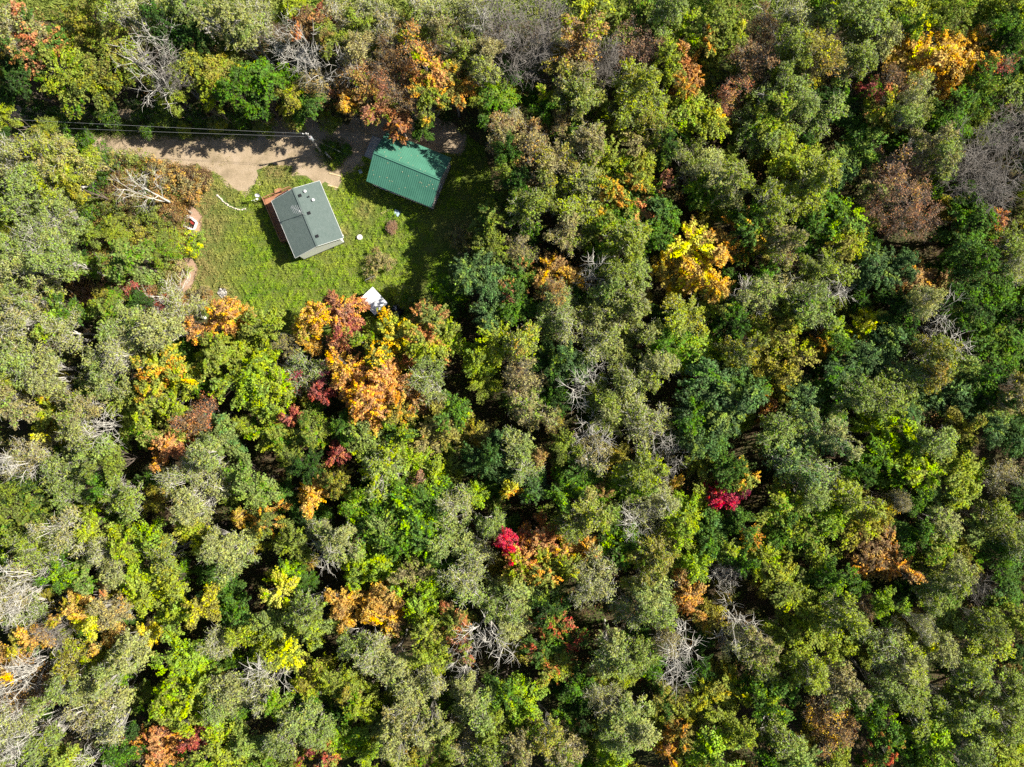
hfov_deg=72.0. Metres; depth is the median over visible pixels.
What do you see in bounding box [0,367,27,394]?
broadleaf tree
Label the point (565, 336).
birch tree
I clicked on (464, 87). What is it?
maple tree
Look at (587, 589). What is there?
birch tree
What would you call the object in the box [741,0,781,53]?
thin crowned tree
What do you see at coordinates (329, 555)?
bare tree
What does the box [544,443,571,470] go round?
young tree
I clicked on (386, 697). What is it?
young tree
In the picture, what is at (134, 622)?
young tree
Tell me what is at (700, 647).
young tree
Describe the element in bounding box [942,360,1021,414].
broadleaf tree
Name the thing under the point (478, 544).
birch tree
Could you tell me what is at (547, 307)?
aspen tree
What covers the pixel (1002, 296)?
broadleaf tree
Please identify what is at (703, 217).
young tree
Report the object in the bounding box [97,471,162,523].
aspen tree
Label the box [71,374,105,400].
young tree
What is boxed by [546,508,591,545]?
aspen tree
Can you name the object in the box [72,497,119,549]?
broadleaf tree
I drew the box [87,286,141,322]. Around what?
broadleaf tree
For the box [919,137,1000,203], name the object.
bare tree
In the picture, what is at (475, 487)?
broadleaf tree
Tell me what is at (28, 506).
broadleaf tree
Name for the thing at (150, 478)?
young tree
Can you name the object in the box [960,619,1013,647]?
maple tree
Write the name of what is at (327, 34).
broadleaf tree
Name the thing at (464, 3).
birch tree
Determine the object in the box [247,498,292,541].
maple tree
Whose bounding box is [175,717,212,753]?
maple tree
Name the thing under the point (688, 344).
broadleaf tree
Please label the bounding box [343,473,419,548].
broadleaf tree
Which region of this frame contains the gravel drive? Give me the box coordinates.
[7,103,466,197]
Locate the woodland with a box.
[1,451,1023,766]
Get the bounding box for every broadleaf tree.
[0,54,59,107]
[0,102,35,133]
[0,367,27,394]
[0,463,65,541]
[0,497,51,549]
[13,516,85,555]
[29,300,91,342]
[32,556,91,594]
[33,39,115,120]
[42,289,99,329]
[47,719,111,766]
[48,0,133,60]
[49,160,110,204]
[57,555,102,607]
[66,145,116,172]
[68,16,158,113]
[71,603,119,640]
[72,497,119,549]
[81,444,152,485]
[85,472,144,502]
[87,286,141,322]
[98,720,151,766]
[101,235,160,285]
[104,516,174,563]
[116,553,167,617]
[132,619,169,647]
[147,633,225,683]
[151,564,205,604]
[153,594,203,643]
[163,37,243,101]
[172,515,228,555]
[180,581,222,632]
[186,715,250,766]
[208,355,261,411]
[210,56,292,120]
[211,590,260,639]
[221,452,283,513]
[221,603,294,664]
[225,713,264,760]
[245,71,281,120]
[258,682,296,721]
[271,519,315,562]
[274,0,310,24]
[276,446,306,478]
[286,447,329,486]
[287,505,317,533]
[288,649,338,702]
[289,411,329,452]
[291,674,320,719]
[293,605,340,651]
[307,16,348,73]
[317,464,356,500]
[317,658,359,702]
[326,703,381,766]
[328,408,364,447]
[337,485,366,519]
[338,4,380,58]
[339,675,380,724]
[340,418,395,465]
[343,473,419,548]
[364,513,400,554]
[378,409,420,450]
[391,4,430,66]
[391,433,452,488]
[402,569,453,629]
[403,627,453,684]
[406,474,454,520]
[410,548,437,569]
[417,391,473,451]
[428,702,463,762]
[432,388,471,433]
[436,317,473,356]
[457,31,485,57]
[459,479,490,509]
[462,318,513,378]
[467,198,514,265]
[471,703,511,750]
[476,77,521,115]
[477,109,502,139]
[481,660,528,713]
[491,155,522,190]
[496,279,540,326]
[501,164,540,201]
[502,670,549,741]
[517,469,550,505]
[525,336,569,383]
[528,95,560,132]
[528,579,572,630]
[530,378,575,418]
[542,42,580,79]
[543,452,603,513]
[549,88,577,123]
[549,427,584,465]
[556,658,598,711]
[564,699,596,734]
[565,0,615,53]
[571,214,610,250]
[582,238,623,274]
[583,134,634,185]
[585,0,681,54]
[593,518,654,573]
[593,742,634,766]
[595,499,623,528]
[606,463,658,503]
[619,126,661,158]
[622,150,657,181]
[641,124,684,171]
[641,194,681,257]
[641,325,680,358]
[644,676,683,723]
[647,36,687,88]
[657,90,731,144]
[660,320,726,374]
[660,480,709,555]
[665,6,708,56]
[671,540,715,584]
[681,0,742,37]
[681,173,729,211]
[681,725,745,766]
[692,44,760,107]
[692,287,738,325]
[704,4,748,54]
[704,533,741,565]
[707,294,751,340]
[707,449,749,492]
[714,505,759,540]
[718,541,760,578]
[719,712,759,750]
[723,198,770,235]
[735,665,795,724]
[741,538,797,594]
[741,719,788,766]
[742,309,821,395]
[746,91,797,153]
[748,258,787,296]
[754,475,808,537]
[758,44,801,93]
[758,504,845,579]
[758,598,828,692]
[762,129,830,187]
[766,564,816,612]
[767,383,789,404]
[782,0,846,32]
[788,188,870,259]
[789,184,831,228]
[792,56,829,99]
[798,554,861,596]
[807,728,851,766]
[808,497,850,540]
[809,375,866,420]
[809,608,885,671]
[815,83,881,155]
[818,324,855,357]
[821,221,869,265]
[835,127,888,169]
[835,504,885,552]
[837,676,903,737]
[843,566,872,603]
[845,164,894,208]
[866,287,922,349]
[866,585,912,620]
[875,0,907,30]
[877,484,937,517]
[878,8,941,61]
[884,516,941,558]
[887,737,934,766]
[894,0,943,38]
[894,711,956,766]
[897,115,953,149]
[903,474,962,514]
[916,584,967,650]
[920,405,988,445]
[922,191,1001,269]
[922,446,981,496]
[923,0,976,37]
[927,84,979,141]
[935,512,996,551]
[936,279,1000,331]
[938,248,1020,326]
[940,0,1013,40]
[942,52,1004,122]
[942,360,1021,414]
[945,536,984,577]
[958,127,988,147]
[958,314,1023,373]
[959,538,1023,611]
[960,590,1023,640]
[965,0,1023,56]
[968,71,1023,111]
[968,727,1023,766]
[977,0,1023,38]
[981,477,1023,516]
[988,295,1023,332]
[993,643,1023,677]
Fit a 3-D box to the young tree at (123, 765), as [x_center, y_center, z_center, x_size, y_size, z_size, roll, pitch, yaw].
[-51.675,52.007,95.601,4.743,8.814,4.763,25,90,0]
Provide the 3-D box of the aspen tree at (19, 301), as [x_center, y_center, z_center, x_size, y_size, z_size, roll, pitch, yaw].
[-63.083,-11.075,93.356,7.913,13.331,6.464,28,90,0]
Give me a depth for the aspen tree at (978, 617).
87.27 m
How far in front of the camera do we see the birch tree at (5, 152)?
89.85 m
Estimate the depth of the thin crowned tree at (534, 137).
88.70 m
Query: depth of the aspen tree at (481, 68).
87.39 m
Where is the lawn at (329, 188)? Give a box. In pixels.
[181,133,497,342]
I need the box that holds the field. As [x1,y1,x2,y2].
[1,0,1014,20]
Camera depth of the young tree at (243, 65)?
93.85 m
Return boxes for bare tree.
[0,443,45,485]
[0,558,75,619]
[0,588,64,634]
[0,629,65,703]
[0,658,49,711]
[0,677,65,736]
[0,707,60,766]
[1,705,71,765]
[6,548,88,598]
[26,600,108,651]
[67,718,135,766]
[77,404,125,453]
[109,35,187,111]
[109,166,170,209]
[130,11,181,70]
[136,269,193,315]
[137,40,204,104]
[238,648,298,696]
[256,8,303,62]
[265,28,316,84]
[280,18,334,93]
[307,531,344,576]
[320,44,362,88]
[442,628,488,679]
[451,606,521,670]
[460,0,526,61]
[465,3,508,49]
[483,0,566,80]
[492,24,552,91]
[513,0,584,48]
[520,17,574,83]
[555,360,611,412]
[568,410,618,457]
[577,251,610,292]
[579,26,624,85]
[592,50,624,93]
[618,501,667,542]
[633,408,676,459]
[651,440,688,482]
[653,615,706,674]
[654,635,697,694]
[707,563,732,589]
[710,582,762,651]
[717,561,747,592]
[718,273,766,320]
[751,0,791,56]
[818,274,856,302]
[902,283,966,340]
[903,312,976,364]
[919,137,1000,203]
[926,100,1023,188]
[951,122,1023,203]
[966,153,1023,229]
[967,572,998,607]
[971,92,1023,161]
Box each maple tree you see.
[0,0,81,84]
[0,36,41,82]
[0,638,56,685]
[3,342,44,357]
[5,611,68,661]
[12,612,63,652]
[27,391,85,434]
[28,423,67,447]
[44,588,106,629]
[81,647,109,669]
[87,611,149,657]
[94,573,120,599]
[102,377,188,451]
[119,715,188,766]
[129,342,205,429]
[147,662,224,738]
[148,424,199,472]
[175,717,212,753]
[179,406,208,435]
[182,296,256,347]
[194,322,259,386]
[200,90,234,126]
[228,506,255,529]
[236,339,305,423]
[240,306,290,354]
[240,404,302,457]
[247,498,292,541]
[257,565,301,608]
[258,625,309,677]
[272,413,290,426]
[273,81,306,118]
[278,403,302,427]
[287,4,326,60]
[289,307,326,356]
[293,735,347,766]
[297,474,333,519]
[299,412,334,449]
[304,299,340,333]
[307,378,338,405]
[313,1,338,38]
[321,289,368,332]
[323,583,363,633]
[325,325,355,355]
[325,345,415,424]
[325,351,355,376]
[325,438,351,467]
[329,684,362,709]
[333,312,365,338]
[336,90,360,123]
[339,532,406,599]
[348,67,391,116]
[348,305,418,357]
[348,383,390,437]
[355,575,410,638]
[357,297,370,311]
[359,90,408,144]
[362,336,404,372]
[373,100,412,136]
[373,486,449,561]
[380,391,418,428]
[385,552,434,596]
[392,28,418,65]
[398,319,450,369]
[404,80,452,128]
[404,388,429,414]
[404,468,430,486]
[405,603,452,645]
[406,293,450,342]
[406,422,442,455]
[408,46,461,103]
[433,58,480,117]
[437,598,479,666]
[492,526,518,553]
[495,255,539,309]
[498,476,523,499]
[500,541,520,565]
[500,541,563,588]
[513,509,559,558]
[516,596,589,669]
[525,444,551,468]
[533,248,587,298]
[536,83,552,124]
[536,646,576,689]
[550,533,601,562]
[550,543,581,583]
[584,652,640,691]
[589,478,618,504]
[594,174,643,241]
[601,168,673,237]
[619,162,655,195]
[648,250,709,298]
[650,731,680,766]
[658,474,684,494]
[661,703,697,754]
[664,215,739,297]
[668,39,704,97]
[669,564,708,620]
[669,660,752,728]
[672,70,699,105]
[683,24,723,75]
[691,479,718,501]
[696,268,735,306]
[706,455,760,497]
[709,480,750,511]
[718,205,770,269]
[721,18,747,57]
[732,522,765,552]
[741,230,781,263]
[752,393,777,426]
[762,293,802,335]
[797,328,844,361]
[802,312,852,345]
[831,519,896,578]
[838,433,914,494]
[843,306,889,345]
[845,712,909,766]
[847,408,925,473]
[850,74,884,105]
[859,80,902,135]
[861,488,900,534]
[873,536,927,583]
[878,623,941,659]
[881,26,973,98]
[887,250,955,297]
[894,446,947,496]
[917,521,959,567]
[919,24,1003,99]
[928,78,961,102]
[930,468,984,512]
[941,658,985,698]
[955,207,1009,244]
[956,450,990,487]
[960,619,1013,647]
[965,53,1021,93]
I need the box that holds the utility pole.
[302,133,320,151]
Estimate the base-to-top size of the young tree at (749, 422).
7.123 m
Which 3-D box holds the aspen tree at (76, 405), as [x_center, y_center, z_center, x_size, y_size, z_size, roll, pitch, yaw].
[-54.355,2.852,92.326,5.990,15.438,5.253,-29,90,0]
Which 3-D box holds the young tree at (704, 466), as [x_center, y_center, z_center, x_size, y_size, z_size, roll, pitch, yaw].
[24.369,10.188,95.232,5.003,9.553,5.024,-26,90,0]
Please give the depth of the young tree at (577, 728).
93.22 m
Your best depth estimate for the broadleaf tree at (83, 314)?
90.58 m
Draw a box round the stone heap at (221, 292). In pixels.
[217,288,226,297]
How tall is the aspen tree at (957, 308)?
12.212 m
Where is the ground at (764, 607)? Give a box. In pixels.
[0,21,1023,766]
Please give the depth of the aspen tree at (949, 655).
88.04 m
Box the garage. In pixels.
[366,131,451,209]
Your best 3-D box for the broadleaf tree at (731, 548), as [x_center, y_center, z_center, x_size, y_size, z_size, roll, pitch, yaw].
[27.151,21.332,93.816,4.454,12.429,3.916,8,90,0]
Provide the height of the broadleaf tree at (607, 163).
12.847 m
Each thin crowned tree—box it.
[0,661,56,715]
[9,663,86,712]
[169,391,233,440]
[270,332,304,359]
[296,66,338,107]
[314,362,333,386]
[328,58,388,109]
[366,31,412,100]
[381,83,425,124]
[384,17,437,76]
[501,120,561,187]
[502,350,545,399]
[504,231,541,269]
[533,275,569,306]
[538,404,568,434]
[539,108,572,142]
[599,13,668,76]
[648,525,671,546]
[708,74,754,126]
[723,37,784,90]
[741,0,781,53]
[767,246,799,270]
[801,690,860,759]
[807,44,852,90]
[848,591,876,623]
[849,142,933,232]
[861,60,913,110]
[878,184,949,242]
[950,48,1015,96]
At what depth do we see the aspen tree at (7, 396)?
89.18 m
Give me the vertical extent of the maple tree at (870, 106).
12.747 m
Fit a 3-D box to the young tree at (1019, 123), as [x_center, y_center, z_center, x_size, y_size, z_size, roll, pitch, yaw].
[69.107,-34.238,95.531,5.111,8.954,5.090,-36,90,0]
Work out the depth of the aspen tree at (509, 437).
88.37 m
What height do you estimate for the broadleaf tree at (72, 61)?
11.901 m
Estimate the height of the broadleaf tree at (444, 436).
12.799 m
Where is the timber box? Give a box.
[182,215,197,229]
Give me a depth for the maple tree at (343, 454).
91.35 m
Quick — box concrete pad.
[364,136,380,159]
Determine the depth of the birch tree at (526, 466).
88.62 m
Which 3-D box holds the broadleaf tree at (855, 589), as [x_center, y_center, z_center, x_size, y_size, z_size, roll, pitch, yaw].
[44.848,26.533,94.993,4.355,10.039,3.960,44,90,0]
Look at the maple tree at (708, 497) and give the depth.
91.13 m
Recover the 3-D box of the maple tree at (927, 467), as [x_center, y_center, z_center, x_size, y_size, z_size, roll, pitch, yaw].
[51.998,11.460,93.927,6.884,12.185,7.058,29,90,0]
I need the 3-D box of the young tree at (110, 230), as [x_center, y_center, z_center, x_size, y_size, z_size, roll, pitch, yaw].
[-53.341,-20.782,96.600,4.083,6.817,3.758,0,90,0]
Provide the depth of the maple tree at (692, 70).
90.66 m
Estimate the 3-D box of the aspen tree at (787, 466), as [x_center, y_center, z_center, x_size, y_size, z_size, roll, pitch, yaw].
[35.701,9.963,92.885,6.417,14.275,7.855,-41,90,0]
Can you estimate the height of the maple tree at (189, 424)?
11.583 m
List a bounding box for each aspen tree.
[0,3,64,71]
[0,160,74,234]
[0,231,76,295]
[0,232,33,275]
[0,269,63,316]
[0,331,80,398]
[0,379,47,430]
[0,513,62,578]
[9,126,108,212]
[14,712,81,766]
[19,354,102,405]
[20,185,93,252]
[23,662,108,717]
[25,234,105,282]
[36,432,116,513]
[49,634,97,684]
[51,388,122,427]
[54,417,121,452]
[69,667,143,721]
[73,339,142,402]
[84,592,135,631]
[90,632,162,701]
[94,299,148,357]
[95,543,141,590]
[96,0,161,46]
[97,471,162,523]
[104,627,157,674]
[128,305,200,354]
[142,533,198,579]
[157,0,217,42]
[167,485,213,526]
[183,431,245,472]
[186,0,258,60]
[195,528,265,586]
[199,525,239,561]
[199,670,246,727]
[205,666,259,712]
[221,10,274,66]
[256,690,337,761]
[281,583,330,633]
[310,520,366,567]
[336,624,369,662]
[337,30,374,75]
[357,437,413,503]
[372,628,414,688]
[375,714,410,766]
[381,664,451,751]
[413,352,448,381]
[420,5,475,79]
[426,510,475,562]
[447,653,480,710]
[451,667,496,737]
[464,54,503,88]
[465,36,506,70]
[465,727,505,766]
[473,508,506,541]
[475,572,542,625]
[484,110,550,164]
[494,726,539,766]
[495,603,532,646]
[499,319,541,365]
[499,424,536,468]
[503,385,560,433]
[504,167,567,237]
[520,699,563,758]
[530,137,579,183]
[534,277,581,343]
[542,211,587,257]
[542,716,588,766]
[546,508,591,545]
[549,57,607,126]
[555,162,607,232]
[559,8,609,70]
[560,485,615,537]
[561,119,606,173]
[575,274,665,348]
[577,369,645,436]
[586,275,630,308]
[588,618,635,682]
[592,688,664,761]
[594,259,634,286]
[598,216,653,265]
[598,329,643,378]
[599,71,677,138]
[608,56,662,123]
[611,624,659,676]
[612,93,680,162]
[612,449,670,494]
[619,533,680,598]
[621,253,652,291]
[630,562,678,632]
[636,347,682,394]
[647,0,689,53]
[660,292,709,338]
[670,134,726,194]
[702,157,756,211]
[712,330,770,372]
[728,80,785,160]
[732,613,782,669]
[733,273,786,318]
[737,645,782,687]
[743,176,795,233]
[750,218,809,270]
[752,701,807,764]
[754,404,829,461]
[758,433,824,488]
[759,21,815,88]
[771,58,849,146]
[777,153,842,224]
[777,478,832,513]
[787,245,860,288]
[787,282,840,331]
[787,648,832,695]
[790,25,840,74]
[807,410,864,461]
[808,650,873,714]
[812,0,892,57]
[819,588,868,642]
[822,472,887,523]
[827,372,875,418]
[828,37,878,87]
[831,13,906,75]
[850,656,912,710]
[858,358,930,421]
[873,667,942,745]
[874,283,947,323]
[876,67,940,127]
[878,120,959,174]
[879,634,929,688]
[880,102,926,134]
[886,358,954,394]
[891,331,963,379]
[897,563,950,619]
[898,418,960,461]
[903,621,961,670]
[904,499,964,541]
[911,135,966,181]
[911,549,979,598]
[919,718,997,766]
[923,295,973,324]
[927,677,1003,754]
[928,621,1016,692]
[929,594,1011,643]
[953,495,1023,554]
[964,219,1023,262]
[975,665,1023,750]
[983,369,1023,415]
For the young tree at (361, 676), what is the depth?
92.41 m
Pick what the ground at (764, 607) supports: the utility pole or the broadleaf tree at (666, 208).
the broadleaf tree at (666, 208)
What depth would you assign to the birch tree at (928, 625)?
88.72 m
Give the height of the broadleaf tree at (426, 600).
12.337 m
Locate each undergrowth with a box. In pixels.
[0,0,1023,766]
[75,150,214,321]
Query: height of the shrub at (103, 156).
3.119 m
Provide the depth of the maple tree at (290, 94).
91.99 m
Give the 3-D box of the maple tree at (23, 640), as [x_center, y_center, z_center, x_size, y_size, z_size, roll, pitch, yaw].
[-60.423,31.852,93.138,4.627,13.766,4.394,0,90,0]
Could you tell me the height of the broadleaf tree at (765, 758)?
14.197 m
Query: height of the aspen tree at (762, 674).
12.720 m
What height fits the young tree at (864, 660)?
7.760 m
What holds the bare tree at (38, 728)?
on the ground at (764, 607)
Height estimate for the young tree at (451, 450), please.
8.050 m
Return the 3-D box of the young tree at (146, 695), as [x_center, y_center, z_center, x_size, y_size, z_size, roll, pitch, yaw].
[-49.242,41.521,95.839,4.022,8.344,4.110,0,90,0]
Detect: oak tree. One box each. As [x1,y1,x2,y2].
[139,0,203,63]
[157,0,230,65]
[195,412,247,464]
[448,247,512,333]
[457,437,509,481]
[485,429,506,450]
[495,462,530,485]
[548,338,594,388]
[664,420,708,461]
[667,355,769,439]
[682,414,735,460]
[694,504,733,559]
[725,355,772,409]
[772,731,822,766]
[776,373,825,421]
[803,345,861,393]
[826,141,862,194]
[841,242,921,290]
[841,324,907,382]
[887,362,976,426]
[938,402,1012,449]
[945,351,984,399]
[972,20,1023,82]
[972,414,1023,461]
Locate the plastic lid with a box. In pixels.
[393,209,399,215]
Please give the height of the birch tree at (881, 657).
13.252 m
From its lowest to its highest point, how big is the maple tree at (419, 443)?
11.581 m
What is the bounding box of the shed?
[361,287,387,314]
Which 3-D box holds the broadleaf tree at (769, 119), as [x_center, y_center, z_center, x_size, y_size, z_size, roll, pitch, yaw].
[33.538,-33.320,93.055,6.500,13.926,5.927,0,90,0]
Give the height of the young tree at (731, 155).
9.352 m
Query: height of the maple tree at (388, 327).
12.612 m
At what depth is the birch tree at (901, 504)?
89.17 m
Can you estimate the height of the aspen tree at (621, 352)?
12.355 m
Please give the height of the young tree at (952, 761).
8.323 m
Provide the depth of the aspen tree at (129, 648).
87.56 m
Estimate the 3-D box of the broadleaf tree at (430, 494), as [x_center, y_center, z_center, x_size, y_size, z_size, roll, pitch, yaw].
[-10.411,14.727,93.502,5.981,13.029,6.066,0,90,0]
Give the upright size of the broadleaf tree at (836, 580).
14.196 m
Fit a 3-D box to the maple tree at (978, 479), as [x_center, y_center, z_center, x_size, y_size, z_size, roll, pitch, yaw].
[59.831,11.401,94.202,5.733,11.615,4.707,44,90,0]
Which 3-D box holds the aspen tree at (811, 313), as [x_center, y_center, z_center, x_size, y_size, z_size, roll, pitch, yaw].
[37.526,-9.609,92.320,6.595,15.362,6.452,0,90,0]
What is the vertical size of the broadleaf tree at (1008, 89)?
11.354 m
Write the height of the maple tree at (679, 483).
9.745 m
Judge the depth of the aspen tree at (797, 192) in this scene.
87.55 m
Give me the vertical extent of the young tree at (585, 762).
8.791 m
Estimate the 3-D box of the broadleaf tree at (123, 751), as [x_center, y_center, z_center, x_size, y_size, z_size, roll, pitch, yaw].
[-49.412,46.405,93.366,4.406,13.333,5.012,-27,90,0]
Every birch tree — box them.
[0,128,40,178]
[0,289,75,353]
[0,429,62,481]
[0,555,49,622]
[0,587,67,632]
[0,690,64,751]
[6,209,63,273]
[25,504,103,558]
[31,306,100,354]
[58,679,148,746]
[84,533,127,568]
[100,335,158,373]
[109,0,167,45]
[150,451,231,521]
[158,283,208,331]
[195,623,240,660]
[232,0,282,53]
[243,663,278,718]
[279,347,331,401]
[304,517,331,540]
[316,0,396,31]
[351,628,394,676]
[369,7,406,61]
[401,353,447,407]
[402,0,454,50]
[413,644,448,698]
[434,483,474,522]
[434,548,488,609]
[444,0,494,30]
[449,714,487,766]
[453,532,498,578]
[501,106,525,131]
[501,441,545,486]
[545,305,620,365]
[568,542,618,610]
[573,431,614,476]
[582,674,621,715]
[604,587,651,631]
[610,478,682,539]
[611,363,647,397]
[618,392,671,450]
[648,624,680,660]
[718,620,754,661]
[762,267,810,310]
[769,0,817,49]
[784,448,843,492]
[788,279,831,306]
[859,623,909,674]
[863,488,913,512]
[889,611,939,646]
[962,518,1023,562]
[976,248,1023,286]
[981,456,1023,498]
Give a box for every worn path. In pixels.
[174,258,197,292]
[187,205,201,240]
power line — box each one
[13,119,285,132]
[23,126,305,136]
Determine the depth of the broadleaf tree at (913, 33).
88.77 m
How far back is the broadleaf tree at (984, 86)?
89.91 m
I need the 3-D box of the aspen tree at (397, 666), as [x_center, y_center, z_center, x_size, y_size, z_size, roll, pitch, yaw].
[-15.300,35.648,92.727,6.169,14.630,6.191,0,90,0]
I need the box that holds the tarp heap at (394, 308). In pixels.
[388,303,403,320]
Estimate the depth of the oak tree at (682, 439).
88.20 m
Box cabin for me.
[262,181,344,259]
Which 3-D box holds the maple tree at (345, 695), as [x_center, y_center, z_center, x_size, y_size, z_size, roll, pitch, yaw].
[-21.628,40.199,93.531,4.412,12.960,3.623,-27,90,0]
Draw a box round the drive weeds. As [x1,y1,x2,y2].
[6,111,453,181]
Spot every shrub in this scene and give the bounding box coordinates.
[8,99,49,126]
[45,105,75,127]
[58,123,76,145]
[61,273,113,308]
[71,96,113,129]
[74,126,93,148]
[74,201,105,225]
[75,162,116,200]
[75,188,98,216]
[79,137,123,182]
[79,213,108,241]
[86,246,109,268]
[89,252,131,296]
[92,97,122,129]
[97,164,138,213]
[97,191,132,228]
[103,148,149,182]
[114,211,156,247]
[118,182,159,217]
[121,277,146,297]
[123,97,151,129]
[128,191,167,231]
[131,252,172,291]
[135,159,166,194]
[136,121,154,140]
[137,278,158,307]
[144,153,188,192]
[144,175,180,213]
[145,293,169,314]
[146,101,179,129]
[148,218,184,252]
[150,257,194,288]
[158,204,190,228]
[166,226,189,249]
[171,166,211,207]
[175,229,205,258]
[176,120,191,138]
[179,102,208,129]
[186,285,213,310]
[203,111,228,135]
[220,103,252,129]
[252,112,277,139]
[281,105,306,132]
[315,140,327,153]
[317,109,341,134]
[318,86,337,118]
[324,140,336,156]
[329,159,337,169]
[331,149,345,165]
[340,142,352,156]
[361,246,397,282]
[385,219,397,234]
[390,284,415,310]
[444,222,473,258]
[447,285,474,319]
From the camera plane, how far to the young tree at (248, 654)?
93.73 m
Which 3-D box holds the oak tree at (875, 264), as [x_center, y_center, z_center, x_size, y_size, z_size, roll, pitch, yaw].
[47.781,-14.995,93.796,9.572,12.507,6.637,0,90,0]
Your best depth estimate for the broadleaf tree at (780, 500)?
89.75 m
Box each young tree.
[0,69,30,97]
[0,125,18,145]
[0,200,21,228]
[0,218,32,243]
[0,333,27,352]
[0,415,9,431]
[0,541,16,562]
[0,556,22,580]
[0,748,20,766]
[17,636,57,665]
[24,762,51,766]
[26,115,62,140]
[31,699,58,725]
[33,487,54,504]
[35,542,81,569]
[35,586,66,611]
[42,561,65,591]
[46,441,76,459]
[47,653,71,668]
[50,367,91,397]
[53,605,99,642]
[56,493,107,525]
[69,243,88,266]
[70,255,103,281]
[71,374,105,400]
[75,628,113,652]
[78,225,108,249]
[90,286,117,317]
[96,639,123,663]
[97,503,126,529]
[101,213,133,241]
[104,375,132,399]
[107,581,130,600]
[110,668,135,688]
[110,749,149,766]
[111,430,136,452]
[119,495,147,523]
[121,64,150,87]
[121,612,153,636]
[123,286,158,310]
[128,676,166,715]
[132,463,172,490]
[138,229,182,271]
[140,483,173,516]
[140,705,166,733]
[154,81,195,117]
[163,326,199,357]
[174,556,203,584]
[180,351,203,373]
[184,590,202,609]
[191,370,217,400]
[192,558,217,587]
[197,741,228,766]
[203,566,244,594]
[207,656,235,678]
[208,638,243,670]
[212,370,235,396]
[214,577,248,607]
[215,43,242,61]
[215,477,247,507]
[216,709,236,727]
[225,690,258,726]
[228,60,255,75]
[229,413,256,438]
[231,754,261,766]
[238,646,267,676]
[239,416,262,440]
[242,519,276,554]
[247,743,285,766]
[268,555,308,592]
[268,668,302,702]
[269,477,300,514]
[273,60,307,89]
[274,741,306,766]
[292,86,326,127]
[294,569,319,594]
[295,382,321,408]
[298,392,331,428]
[298,547,319,571]
[300,491,335,523]
[316,456,339,474]
[318,691,333,704]
[318,700,351,734]
[326,611,350,635]
[347,654,377,692]
[348,752,378,766]
[352,474,381,493]
[352,717,380,744]
[369,23,388,55]
[369,692,388,730]
[371,687,399,725]
[380,618,407,643]
[385,352,416,374]
[385,751,417,766]
[397,744,422,766]
[398,314,415,330]
[400,733,425,752]
[401,367,422,387]
[402,545,412,570]
[410,404,433,436]
[412,117,434,143]
[425,678,447,711]
[427,273,466,310]
[427,740,460,766]
[428,547,462,577]
[430,304,460,330]
[434,437,457,460]
[434,591,460,618]
[442,453,466,485]
[443,689,463,712]
[450,581,476,611]
[454,414,490,451]
[460,21,485,39]
[466,84,499,115]
[466,369,502,404]
[481,467,502,497]
[483,493,504,514]
[484,549,507,575]
[486,253,507,278]
[488,189,513,213]
[490,131,523,172]
[493,512,521,536]
[494,60,525,93]
[496,563,526,589]
[497,385,529,414]
[499,627,540,665]
[502,81,521,110]
[511,222,543,249]
[519,81,539,114]
[533,501,558,529]
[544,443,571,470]
[546,669,573,700]
[550,114,583,151]
[550,691,582,730]
[553,177,569,196]
[553,717,582,745]
[558,154,586,182]
[567,748,595,766]
[570,280,590,318]
[573,392,605,429]
[577,717,602,757]
[578,543,608,580]
[584,750,598,766]
[587,98,613,126]
[592,459,619,489]
[600,117,625,152]
[604,441,630,472]
[621,621,652,653]
[626,762,645,766]
[634,434,659,458]
[638,704,667,745]
[641,291,656,315]
[641,644,667,681]
[646,24,676,54]
[648,303,676,328]
[666,556,688,578]
[667,754,687,766]
[669,730,688,758]
[671,539,696,560]
[672,124,694,161]
[678,446,714,481]
[680,649,717,687]
[680,753,710,766]
[682,351,697,379]
[687,623,715,655]
[690,204,720,230]
[692,596,731,637]
[697,83,722,115]
[697,198,735,222]
[705,654,734,693]
[710,340,735,371]
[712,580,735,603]
[717,102,755,143]
[719,266,743,293]
[721,750,752,766]
[723,144,743,166]
[738,89,776,114]
[739,408,756,432]
[743,356,755,378]
[745,146,768,170]
[748,570,775,599]
[750,439,776,459]
[757,535,784,557]
[767,669,802,707]
[778,544,794,563]
[785,562,823,592]
[786,541,808,561]
[787,719,824,756]
[792,129,816,148]
[797,82,829,117]
[797,585,830,611]
[801,351,832,379]
[822,576,853,607]
[824,291,851,317]
[839,284,873,314]
[843,676,866,709]
[844,195,870,214]
[848,225,883,264]
[848,754,878,766]
[849,204,881,235]
[855,634,894,670]
[857,134,897,165]
[865,602,896,630]
[870,282,896,310]
[875,126,906,145]
[879,579,917,608]
[880,129,919,162]
[887,701,911,724]
[888,604,925,635]
[905,550,942,581]
[911,164,954,200]
[916,725,955,761]
[919,225,955,248]
[920,644,961,677]
[923,255,958,279]
[924,194,969,232]
[924,755,939,765]
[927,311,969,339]
[936,433,976,458]
[936,755,957,766]
[940,178,976,201]
[951,572,979,604]
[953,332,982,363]
[961,738,1001,766]
[964,105,993,143]
[977,105,1012,144]
[988,178,1023,202]
[990,405,1023,430]
[992,131,1023,155]
[992,277,1023,292]
[992,507,1023,526]
[996,358,1023,376]
[997,289,1023,303]
[999,113,1023,141]
[1006,160,1023,182]
[1006,206,1023,231]
[1011,49,1023,79]
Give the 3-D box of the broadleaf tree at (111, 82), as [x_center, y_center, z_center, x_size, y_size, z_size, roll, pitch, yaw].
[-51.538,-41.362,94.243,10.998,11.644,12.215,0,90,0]
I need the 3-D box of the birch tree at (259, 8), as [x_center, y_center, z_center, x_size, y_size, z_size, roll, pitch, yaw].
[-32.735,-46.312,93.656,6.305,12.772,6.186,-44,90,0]

